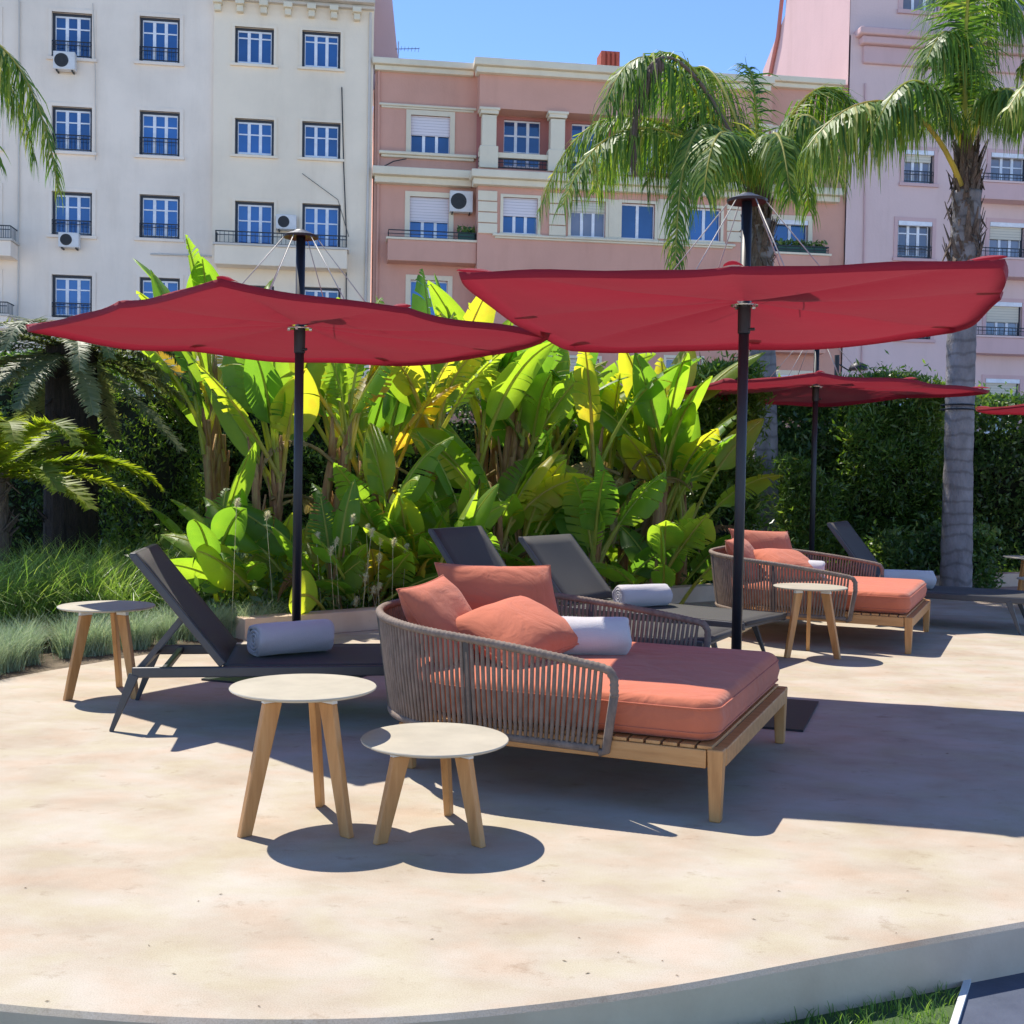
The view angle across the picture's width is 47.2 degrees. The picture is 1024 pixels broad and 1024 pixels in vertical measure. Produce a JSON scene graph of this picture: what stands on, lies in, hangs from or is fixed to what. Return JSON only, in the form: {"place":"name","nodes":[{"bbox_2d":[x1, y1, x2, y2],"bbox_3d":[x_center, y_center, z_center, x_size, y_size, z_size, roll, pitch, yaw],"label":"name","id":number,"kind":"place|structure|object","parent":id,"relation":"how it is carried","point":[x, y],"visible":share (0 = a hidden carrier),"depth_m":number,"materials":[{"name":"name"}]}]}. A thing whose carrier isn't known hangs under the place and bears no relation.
{"place":"outdoors","nodes":[
{"label":"outdoors","id":0,"kind":"place"},
{"bbox_2d":[0,580,612,679],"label":"planting bed","id":1,"kind":"object","parent":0,"point":[49,663],"visible":0.11,"depth_m":7.58,"materials":[{"name":"soil"}]},
{"bbox_2d":[0,44,65,215],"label":"palm tree","id":2,"kind":"object","parent":1,"relation":"on","point":[7,59],"visible":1,"depth_m":12.55,"materials":[{"name":"green plant"}]},
{"bbox_2d":[0,342,143,570],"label":"hedge","id":3,"kind":"object","parent":1,"relation":"on","point":[27,501],"visible":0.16,"depth_m":13.11,"materials":[{"name":"green plant"}]},
{"bbox_2d":[0,411,164,574],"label":"cycad","id":4,"kind":"object","parent":1,"relation":"on","point":[14,435],"visible":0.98,"depth_m":9.27,"materials":[{"name":"green plant"}]},
{"bbox_2d":[0,315,201,569],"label":"palm tree","id":5,"kind":"object","parent":1,"relation":"on","point":[74,376],"visible":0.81,"depth_m":10.78,"materials":[{"name":"green plant"}]},
{"bbox_2d":[0,595,289,675],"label":"blue fescue","id":6,"kind":"object","parent":1,"relation":"on","point":[19,647],"visible":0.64,"depth_m":7.79,"materials":[{"name":"plant"}]},
{"bbox_2d":[97,356,228,572],"bbox_3d":[-3.818,-0.467,12.599,1.565,2.744,1.597,1,2,0],"label":"shrub","id":7,"kind":"object","parent":1,"relation":"on","point":[148,448],"visible":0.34,"depth_m":12.34,"materials":[{"name":"green plant"}]},
{"bbox_2d":[133,234,272,557],"bbox_3d":[-2.905,-0.814,10.915,1.304,3.348,1.770,1,2,0],"label":"bird of paradise plant","id":8,"kind":"object","parent":1,"relation":"on","point":[202,270],"visible":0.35,"depth_m":10.77,"materials":[{"name":"green plant"}]},
{"bbox_2d":[0,527,418,645],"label":"tall grass","id":9,"kind":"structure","parent":1,"relation":"on","point":[39,590],"depth_m":8.50,"materials":[{"name":"plant"}]},
{"bbox_2d":[134,442,304,610],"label":"bird of paradise plant","id":10,"kind":"object","parent":1,"relation":"on","point":[223,522],"visible":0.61,"depth_m":9.26,"materials":[{"name":"green plant"}]},
{"bbox_2d":[136,291,307,558],"bbox_3d":[-2.802,-0.657,11.901,1.985,2.976,1.367,0,2,-21],"label":"bird of paradise plant","id":11,"kind":"object","parent":1,"relation":"on","point":[225,468],"visible":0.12,"depth_m":11.84,"materials":[{"name":"green plant"}]},
{"bbox_2d":[170,325,329,593],"bbox_3d":[-2.004,-0.443,10.139,1.580,2.688,2.078,3,3,44],"label":"bird of paradise plant","id":12,"kind":"object","parent":1,"relation":"on","point":[263,391],"visible":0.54,"depth_m":10.07,"materials":[{"name":"green plant"}]},
{"bbox_2d":[155,364,371,530],"bbox_3d":[-2.979,-0.566,13.896,2.832,2.892,1.656,1,2,0],"label":"hedge","id":13,"kind":"object","parent":1,"relation":"on","point":[314,465],"visible":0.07,"depth_m":13.69,"materials":[{"name":"green plant"}]},
{"bbox_2d":[161,533,371,612],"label":"bird of paradise plant","id":14,"kind":"object","parent":1,"relation":"on","point":[213,567],"visible":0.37,"depth_m":9.12,"materials":[{"name":"green plant"}]},
{"bbox_2d":[218,297,392,600],"bbox_3d":[-1.825,-0.554,10.475,1.968,2.893,1.552,1,2,0],"label":"bird of paradise plant","id":15,"kind":"object","parent":1,"relation":"on","point":[373,387],"visible":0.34,"depth_m":10.45,"materials":[{"name":"green plant"}]},
{"bbox_2d":[231,498,409,633],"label":"seed plumes","id":16,"kind":"object","parent":1,"relation":"on","point":[332,547],"visible":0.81,"depth_m":9.35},
{"bbox_2d":[203,480,438,613],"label":"bird of paradise plant","id":17,"kind":"object","parent":1,"relation":"on","point":[341,520],"visible":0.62,"depth_m":9.62,"materials":[{"name":"green plant"}]},
{"bbox_2d":[230,504,429,608],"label":"bird of paradise plant","id":18,"kind":"object","parent":1,"relation":"on","point":[259,530],"visible":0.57,"depth_m":9.63,"materials":[{"name":"green plant"}]},
{"bbox_2d":[293,297,431,544],"bbox_3d":[-1.583,-0.663,12.107,2.297,3.019,1.648,1,2,0],"label":"bird of paradise plant","id":19,"kind":"object","parent":1,"relation":"on","point":[373,415],"visible":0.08,"depth_m":12.00,"materials":[{"name":"green plant"}]},
{"bbox_2d":[261,478,498,593],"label":"bird of paradise plant","id":20,"kind":"object","parent":1,"relation":"on","point":[408,524],"visible":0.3,"depth_m":9.95,"materials":[{"name":"green plant"}]},
{"bbox_2d":[304,362,461,558],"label":"bird of paradise plant","id":21,"kind":"object","parent":1,"relation":"on","point":[400,419],"visible":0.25,"depth_m":11.09,"materials":[{"name":"green plant"}]},
{"bbox_2d":[327,423,459,602],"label":"bird of paradise plant","id":22,"kind":"object","parent":1,"relation":"on","point":[379,467],"visible":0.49,"depth_m":10.21,"materials":[{"name":"green plant"}]},
{"bbox_2d":[359,269,505,528],"bbox_3d":[-0.714,-0.725,10.948,1.580,3.233,1.374,1,2,0],"label":"bird of paradise plant","id":23,"kind":"object","parent":1,"relation":"on","point":[409,386],"visible":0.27,"depth_m":10.91,"materials":[{"name":"green plant"}]},
{"bbox_2d":[357,489,508,595],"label":"bird of paradise plant","id":24,"kind":"object","parent":1,"relation":"on","point":[498,508],"visible":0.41,"depth_m":9.96,"materials":[{"name":"green plant"}]},
{"bbox_2d":[363,429,539,590],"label":"bird of paradise plant","id":25,"kind":"object","parent":1,"relation":"on","point":[432,518],"visible":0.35,"depth_m":10.31,"materials":[{"name":"green plant"}]},
{"bbox_2d":[424,273,572,486],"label":"bird of paradise plant","id":26,"kind":"object","parent":1,"relation":"on","point":[445,303],"visible":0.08,"depth_m":11.91,"materials":[{"name":"green plant"}]},
{"bbox_2d":[393,310,611,539],"bbox_3d":[-0.032,-0.678,11.421,2.339,3.137,2.004,1,2,0],"label":"bird of paradise plant","id":27,"kind":"object","parent":1,"relation":"on","point":[505,398],"visible":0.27,"depth_m":11.05,"materials":[{"name":"green plant"}]},
{"bbox_2d":[413,433,592,565],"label":"bird of paradise plant","id":28,"kind":"object","parent":1,"relation":"on","point":[538,516],"visible":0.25,"depth_m":10.88,"materials":[{"name":"green plant"}]},
{"bbox_2d":[423,302,591,487],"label":"bird of paradise plant","id":29,"kind":"object","parent":1,"relation":"on","point":[543,389],"visible":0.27,"depth_m":11.38,"materials":[{"name":"green plant"}]},
{"bbox_2d":[408,414,622,562],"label":"bird of paradise plant","id":30,"kind":"object","parent":1,"relation":"on","point":[459,462],"visible":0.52,"depth_m":10.73,"materials":[{"name":"green plant"}]},
{"bbox_2d":[351,369,683,562],"bbox_3d":[0.125,-0.448,14.314,4.699,2.821,1.677,1,2,0],"label":"hedge","id":31,"kind":"object","parent":1,"relation":"on","point":[465,431],"visible":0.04,"depth_m":14.05,"materials":[{"name":"green plant"}]},
{"bbox_2d":[100,489,1022,620],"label":"ground cover","id":32,"kind":"object","parent":1,"relation":"on","point":[279,575],"visible":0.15,"depth_m":9.53,"materials":[{"name":"green plant"}]},
{"bbox_2d":[508,429,639,592],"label":"bird of paradise plant","id":33,"kind":"object","parent":1,"relation":"on","point":[625,489],"visible":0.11,"depth_m":11.20,"materials":[{"name":"green plant"}]},
{"bbox_2d":[533,352,655,489],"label":"bird of paradise plant","id":34,"kind":"object","parent":1,"relation":"on","point":[564,427],"visible":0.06,"depth_m":12.27,"materials":[{"name":"green plant"}]},
{"bbox_2d":[497,446,695,584],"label":"bird of paradise plant","id":35,"kind":"object","parent":1,"relation":"on","point":[585,525],"visible":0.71,"depth_m":10.73,"materials":[{"name":"green plant"}]},
{"bbox_2d":[551,370,667,582],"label":"bird of paradise plant","id":36,"kind":"object","parent":1,"relation":"on","point":[611,397],"visible":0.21,"depth_m":12.00,"materials":[{"name":"green plant"}]},
{"bbox_2d":[592,503,715,603],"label":"bird of paradise plant","id":37,"kind":"object","parent":1,"relation":"on","point":[660,541],"visible":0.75,"depth_m":10.62,"materials":[{"name":"green plant"}]},
{"bbox_2d":[574,391,735,584],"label":"bird of paradise plant","id":38,"kind":"object","parent":1,"relation":"on","point":[630,450],"visible":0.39,"depth_m":11.69,"materials":[{"name":"green plant"}]},
{"bbox_2d":[571,351,765,583],"bbox_3d":[1.341,-0.470,11.839,2.142,2.752,2.190,2,2,19],"label":"bird of paradise plant","id":39,"kind":"object","parent":1,"relation":"on","point":[653,392],"visible":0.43,"depth_m":11.43,"materials":[{"name":"green plant"}]},
{"bbox_2d":[606,398,782,584],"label":"bird of paradise plant","id":40,"kind":"object","parent":1,"relation":"on","point":[725,458],"visible":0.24,"depth_m":11.97,"materials":[{"name":"green plant"}]},
{"bbox_2d":[534,50,864,531],"bbox_3d":[2.463,-2.675,15.151,3.949,6.957,4.568,2,2,26],"label":"palm tree","id":41,"kind":"object","parent":1,"relation":"on","point":[706,148],"visible":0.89,"depth_m":14.04,"materials":[{"name":"green plant"}]},
{"bbox_2d":[674,350,783,584],"bbox_3d":[2.252,-0.457,13.032,1.366,2.988,1.584,1,2,0],"label":"shrub","id":42,"kind":"object","parent":1,"relation":"on","point":[712,413],"visible":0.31,"depth_m":12.61,"materials":[{"name":"green plant"}]},
{"bbox_2d":[748,366,855,565],"bbox_3d":[3.810,-0.506,15.584,1.720,2.937,1.732,1,2,0],"label":"hedge","id":43,"kind":"object","parent":1,"relation":"on","point":[799,423],"visible":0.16,"depth_m":15.16,"materials":[{"name":"green plant"}]},
{"bbox_2d":[764,435,850,571],"bbox_3d":[3.519,0.011,14.062,0.974,1.929,1.296,1,2,0],"label":"shrub","id":44,"kind":"object","parent":1,"relation":"on","point":[793,520],"visible":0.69,"depth_m":13.83,"materials":[{"name":"green plant"}]},
{"bbox_2d":[824,349,945,575],"bbox_3d":[4.857,-0.519,14.970,1.835,2.988,1.790,1,2,0],"label":"hedge","id":45,"kind":"object","parent":1,"relation":"on","point":[896,466],"visible":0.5,"depth_m":14.59,"materials":[{"name":"green plant"}]},
{"bbox_2d":[864,510,1009,588],"bbox_3d":[5.011,0.535,13.964,1.774,1.136,1.302,1,2,0],"label":"shrub","id":46,"kind":"object","parent":1,"relation":"on","point":[925,553],"visible":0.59,"depth_m":13.70,"materials":[{"name":"green plant"}]},
{"bbox_2d":[936,381,1023,569],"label":"hedge","id":47,"kind":"object","parent":1,"relation":"on","point":[998,471],"visible":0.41,"depth_m":15.62,"materials":[{"name":"green plant"}]},
{"bbox_2d":[0,586,1023,1023],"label":"terrace","id":48,"kind":"structure","parent":0,"point":[870,826],"depth_m":3.77,"materials":[{"name":"concrete"}]},
{"bbox_2d":[57,600,155,700],"bbox_3d":[-2.223,0.756,6.420,0.512,0.490,0.512,1,2,-8],"label":"side table","id":49,"kind":"object","parent":48,"relation":"on","point":[118,610],"visible":1,"depth_m":6.32,"materials":[{"name":"brown wood"}]},
{"bbox_2d":[109,544,383,731],"bbox_3d":[-1.156,0.613,6.021,1.617,0.846,0.780,1,2,-9],"label":"sun lounger","id":50,"kind":"object","parent":48,"relation":"on","point":[183,599],"visible":0.74,"depth_m":5.74,"materials":[{"name":"metal"}]},
{"bbox_2d":[247,619,334,656],"bbox_3d":[-1.147,0.652,6.085,0.447,0.172,0.181,-1,2,-39],"label":"towel","id":51,"kind":"object","parent":50,"relation":"on","point":[276,638],"visible":1,"depth_m":6.00,"materials":[{"name":"fabric"}]},
{"bbox_2d":[26,229,549,682],"bbox_3d":[-1.290,-0.362,7.392,2.580,2.693,2.714,3,3,43],"label":"parasol","id":52,"kind":"object","parent":48,"relation":"on","point":[225,316],"visible":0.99,"depth_m":7.08,"materials":[{"name":"red fabric"}]},
{"bbox_2d":[229,674,376,838],"bbox_3d":[-0.738,0.857,4.131,0.512,0.490,0.512,1,2,0],"label":"side table","id":53,"kind":"object","parent":48,"relation":"on","point":[321,694],"visible":1,"depth_m":4.02,"materials":[{"name":"beige laminate"}]},
{"bbox_2d":[361,722,508,847],"bbox_3d":[-0.270,0.948,4.063,0.512,0.330,0.512,1,2,4],"label":"side table","id":54,"kind":"object","parent":48,"relation":"on","point":[401,745],"visible":1,"depth_m":3.95,"materials":[{"name":"beige laminate"}]},
{"bbox_2d":[428,526,731,646],"bbox_3d":[0.403,0.572,7.504,1.967,0.886,0.740,2,2,27],"label":"sun lounger","id":55,"kind":"object","parent":48,"relation":"on","point":[468,545],"visible":0.24,"depth_m":7.71,"materials":[{"name":"fabric"}]},
{"bbox_2d":[376,593,787,822],"bbox_3d":[0.286,0.747,5.182,1.618,0.677,1.575,2,2,22],"label":"daybed","id":56,"kind":"object","parent":48,"relation":"on","point":[640,700],"visible":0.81,"depth_m":4.54,"materials":[{"name":"fabric"}]},
{"bbox_2d":[396,575,474,667],"bbox_3d":[-0.298,0.477,5.112,0.267,0.365,0.513,2,2,18],"label":"cushion","id":57,"kind":"object","parent":56,"relation":"on","point":[440,602],"visible":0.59,"depth_m":4.95,"materials":[{"name":"fabric"}]},
{"bbox_2d":[434,562,558,614],"bbox_3d":[-0.049,0.446,5.617,0.678,0.415,0.265,0,2,-32],"label":"cushion","id":58,"kind":"object","parent":56,"relation":"on","point":[478,586],"visible":0.43,"depth_m":5.55,"materials":[{"name":"fabric"}]},
{"bbox_2d":[456,595,578,669],"bbox_3d":[0.024,0.523,5.111,0.391,0.273,0.564,3,2,40],"label":"cushion","id":59,"kind":"object","parent":56,"relation":"on","point":[524,620],"visible":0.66,"depth_m":5.01,"materials":[{"name":"fabric"}]},
{"bbox_2d":[561,616,631,654],"bbox_3d":[0.337,0.555,5.244,0.376,0.178,0.198,1,2,-6],"label":"towel","id":60,"kind":"object","parent":56,"relation":"on","point":[603,635],"visible":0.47,"depth_m":5.17,"materials":[{"name":"fabric"}]},
{"bbox_2d":[235,572,1019,639],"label":"kerb","id":61,"kind":"structure","parent":48,"relation":"on","point":[354,619],"depth_m":9.17,"materials":[{"name":"concrete"}]},
{"bbox_2d":[518,534,787,651],"bbox_3d":[0.955,0.599,8.477,1.917,0.786,0.760,2,2,35],"label":"sun lounger","id":62,"kind":"object","parent":48,"relation":"on","point":[574,570],"visible":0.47,"depth_m":8.67,"materials":[{"name":"fabric"}]},
{"bbox_2d":[612,584,672,606],"bbox_3d":[0.957,0.612,8.586,0.436,0.166,0.168,0,2,-26],"label":"towel","id":63,"kind":"object","parent":62,"relation":"on","point":[642,595],"visible":0.94,"depth_m":8.52,"materials":[{"name":"fabric"}]},
{"bbox_2d":[457,192,1007,731],"bbox_3d":[1.234,-0.314,6.326,2.546,2.753,2.445,1,2,14],"label":"parasol","id":64,"kind":"object","parent":48,"relation":"on","point":[743,306],"visible":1,"depth_m":6.18,"materials":[{"name":"red fabric"}]},
{"bbox_2d":[773,583,847,659],"bbox_3d":[2.107,0.770,8.299,0.512,0.490,0.512,1,2,6],"label":"side table","id":65,"kind":"object","parent":48,"relation":"on","point":[824,589],"visible":1,"depth_m":8.18,"materials":[{"name":"brown wood"}]},
{"bbox_2d":[709,546,930,653],"bbox_3d":[2.442,0.647,9.395,1.618,0.677,1.575,2,2,24],"label":"daybed","id":66,"kind":"object","parent":48,"relation":"on","point":[860,599],"visible":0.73,"depth_m":8.78,"materials":[{"name":"fabric"}]},
{"bbox_2d":[729,528,792,549],"bbox_3d":[2.126,0.345,9.839,0.682,0.415,0.262,0,2,-31],"label":"cushion","id":67,"kind":"object","parent":66,"relation":"on","point":[767,539],"visible":0.35,"depth_m":9.80,"materials":[{"name":"fabric"}]},
{"bbox_2d":[753,548,827,580],"bbox_3d":[2.178,0.423,9.334,0.552,0.256,0.387,0,2,-24],"label":"cushion","id":68,"kind":"object","parent":66,"relation":"on","point":[791,556],"visible":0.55,"depth_m":9.25,"materials":[{"name":"fabric"}]},
{"bbox_2d":[684,349,989,550],"bbox_3d":[3.173,-0.472,12.056,2.509,2.763,2.426,0,2,-29],"label":"parasol","id":69,"kind":"object","parent":48,"relation":"on","point":[816,389],"visible":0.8,"depth_m":11.97,"materials":[{"name":"red fabric"}]},
{"bbox_2d":[792,0,1023,587],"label":"palm tree","id":70,"kind":"object","parent":48,"relation":"on","point":[968,86],"visible":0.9,"depth_m":12.72,"materials":[{"name":"green plant"}]},
{"bbox_2d":[827,521,1023,634],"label":"sun lounger","id":71,"kind":"object","parent":48,"relation":"on","point":[848,538],"visible":0.57,"depth_m":10.29,"materials":[{"name":"fabric"}]},
{"bbox_2d":[994,56,1023,132],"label":"palm tree","id":72,"kind":"object","parent":48,"relation":"on","point":[1018,103],"visible":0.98,"depth_m":11.30,"materials":[{"name":"green plant"}]},
{"bbox_2d":[392,0,785,75],"label":"sky","id":73,"kind":"structure","parent":0,"point":[717,35],"materials":[{"name":"blue"}]},
{"bbox_2d":[764,980,960,1023],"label":"lawn","id":74,"kind":"structure","parent":0,"point":[949,1009],"depth_m":3.07,"materials":[{"name":"plant"}]},
{"bbox_2d":[959,973,1023,1023],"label":"path","id":75,"kind":"structure","parent":0,"point":[999,1000],"depth_m":3.14,"materials":[{"name":"concrete"}]},
{"label":"street","id":76,"kind":"structure","parent":0,"visible":0},
{"bbox_2d":[0,0,397,411],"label":"apartment building","id":77,"kind":"structure","parent":76,"relation":"on","point":[221,134],"depth_m":39.98,"materials":[{"name":"paint"}]},
{"bbox_2d":[46,271,95,319],"bbox_3d":[-14.910,-7.309,39.735,1.630,1.661,0.305,1,2,-8],"label":"window","id":78,"kind":"structure","parent":77,"relation":"in","point":[72,295],"depth_m":39.80,"materials":[{"name":"blue glass"}]},
{"bbox_2d":[46,7,96,62],"bbox_3d":[-14.805,-16.037,39.443,1.620,1.725,0.305,1,2,-8],"label":"window","id":79,"kind":"structure","parent":77,"relation":"in","point":[71,32],"depth_m":39.50,"materials":[{"name":"blue glass"}]},
{"bbox_2d":[46,187,96,238],"bbox_3d":[-14.879,-10.094,39.642,1.627,1.675,0.305,1,2,-8],"label":"window","id":80,"kind":"structure","parent":77,"relation":"in","point":[79,210],"depth_m":39.70,"materials":[{"name":"blue glass"}]},
{"bbox_2d":[48,102,96,155],"bbox_3d":[-14.845,-12.918,39.547,1.624,1.711,0.305,1,2,-8],"label":"window","id":81,"kind":"structure","parent":77,"relation":"in","point":[73,128],"depth_m":39.60,"materials":[{"name":"blue glass"}]},
{"bbox_2d":[134,12,183,66],"bbox_3d":[-11.976,-16.046,39.839,1.646,1.740,0.305,1,2,-8],"label":"window","id":82,"kind":"structure","parent":77,"relation":"in","point":[160,40],"depth_m":39.88,"materials":[{"name":"blue glass"}]},
{"bbox_2d":[134,106,183,159],"bbox_3d":[-12.008,-12.896,39.945,1.650,1.726,0.305,1,2,-8],"label":"window","id":83,"kind":"structure","parent":77,"relation":"in","point":[159,135],"depth_m":39.98,"materials":[{"name":"blue glass"}]},
{"bbox_2d":[134,190,183,242],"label":"window","id":84,"kind":"structure","parent":77,"relation":"in","point":[160,217],"depth_m":40.08,"materials":[{"name":"blue glass"}]},
{"bbox_2d":[230,23,277,67],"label":"window","id":85,"kind":"structure","parent":77,"relation":"in","point":[250,47],"depth_m":40.23,"materials":[{"name":"blue glass"}]},
{"bbox_2d":[230,115,277,158],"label":"window","id":86,"kind":"structure","parent":77,"relation":"in","point":[257,138],"depth_m":40.34,"materials":[{"name":"blue glass"}]},
{"bbox_2d":[232,197,276,243],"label":"window","id":87,"kind":"structure","parent":77,"relation":"in","point":[253,216],"depth_m":40.44,"materials":[{"name":"blue glass"}]},
{"bbox_2d":[298,27,343,71],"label":"window","id":88,"kind":"structure","parent":77,"relation":"in","point":[318,51],"depth_m":40.54,"materials":[{"name":"blue glass"}]},
{"bbox_2d":[298,118,343,161],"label":"window","id":89,"kind":"structure","parent":77,"relation":"in","point":[320,141],"depth_m":40.65,"materials":[{"name":"blue glass"}]},
{"bbox_2d":[299,200,343,246],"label":"window","id":90,"kind":"structure","parent":77,"relation":"in","point":[326,218],"depth_m":40.77,"materials":[{"name":"blue glass"}]},
{"bbox_2d":[369,51,847,458],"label":"townhouse","id":91,"kind":"structure","parent":76,"relation":"on","point":[495,135],"depth_m":41.13,"materials":[{"name":"pink paint"}]},
{"bbox_2d":[405,191,453,238],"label":"window","id":92,"kind":"structure","parent":91,"relation":"in","point":[421,213],"depth_m":41.33,"materials":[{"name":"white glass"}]},
{"bbox_2d":[406,109,454,157],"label":"window","id":93,"kind":"structure","parent":91,"relation":"in","point":[424,133],"depth_m":41.24,"materials":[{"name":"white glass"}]},
{"bbox_2d":[500,194,540,234],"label":"window","id":94,"kind":"structure","parent":91,"relation":"in","point":[518,214],"depth_m":40.90,"materials":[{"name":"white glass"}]},
{"bbox_2d":[503,120,539,168],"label":"window","id":95,"kind":"structure","parent":91,"relation":"in","point":[522,137],"depth_m":41.69,"materials":[{"name":"blue glass"}]},
{"bbox_2d":[568,197,608,237],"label":"window","id":96,"kind":"structure","parent":91,"relation":"in","point":[592,225],"depth_m":41.25,"materials":[{"name":"blue glass"}]},
{"bbox_2d":[617,199,658,240],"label":"window","id":97,"kind":"structure","parent":91,"relation":"in","point":[636,222],"depth_m":41.52,"materials":[{"name":"blue glass"}]},
{"bbox_2d":[685,204,724,243],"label":"window","id":98,"kind":"structure","parent":91,"relation":"in","point":[704,220],"depth_m":41.86,"materials":[{"name":"blue glass"}]},
{"bbox_2d":[771,214,812,250],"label":"window","id":99,"kind":"structure","parent":91,"relation":"in","point":[782,231],"depth_m":43.21,"materials":[{"name":"blue glass"}]},
{"bbox_2d":[763,0,1023,433],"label":"apartment building","id":100,"kind":"structure","parent":76,"relation":"on","point":[861,47],"depth_m":43.69,"materials":[{"name":"pink paint"}]},
{"bbox_2d":[892,216,936,260],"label":"window","id":101,"kind":"structure","parent":100,"relation":"in","point":[911,234],"depth_m":43.75,"materials":[{"name":"blue glass"}]},
{"bbox_2d":[899,146,938,187],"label":"window","id":102,"kind":"structure","parent":100,"relation":"in","point":[917,175],"depth_m":43.64,"materials":[{"name":"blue glass"}]},
{"bbox_2d":[982,298,1023,335],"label":"window","id":103,"kind":"structure","parent":100,"relation":"in","point":[1005,313],"depth_m":44.36,"materials":[{"name":"white glass"}]},
{"bbox_2d":[985,218,1023,256],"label":"window","id":104,"kind":"structure","parent":100,"relation":"in","point":[1000,233],"depth_m":44.26,"materials":[{"name":"white glass"}]},
{"bbox_2d":[986,148,1023,180],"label":"window","id":105,"kind":"structure","parent":100,"relation":"in","point":[1000,162],"depth_m":44.20,"materials":[{"name":"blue glass"}]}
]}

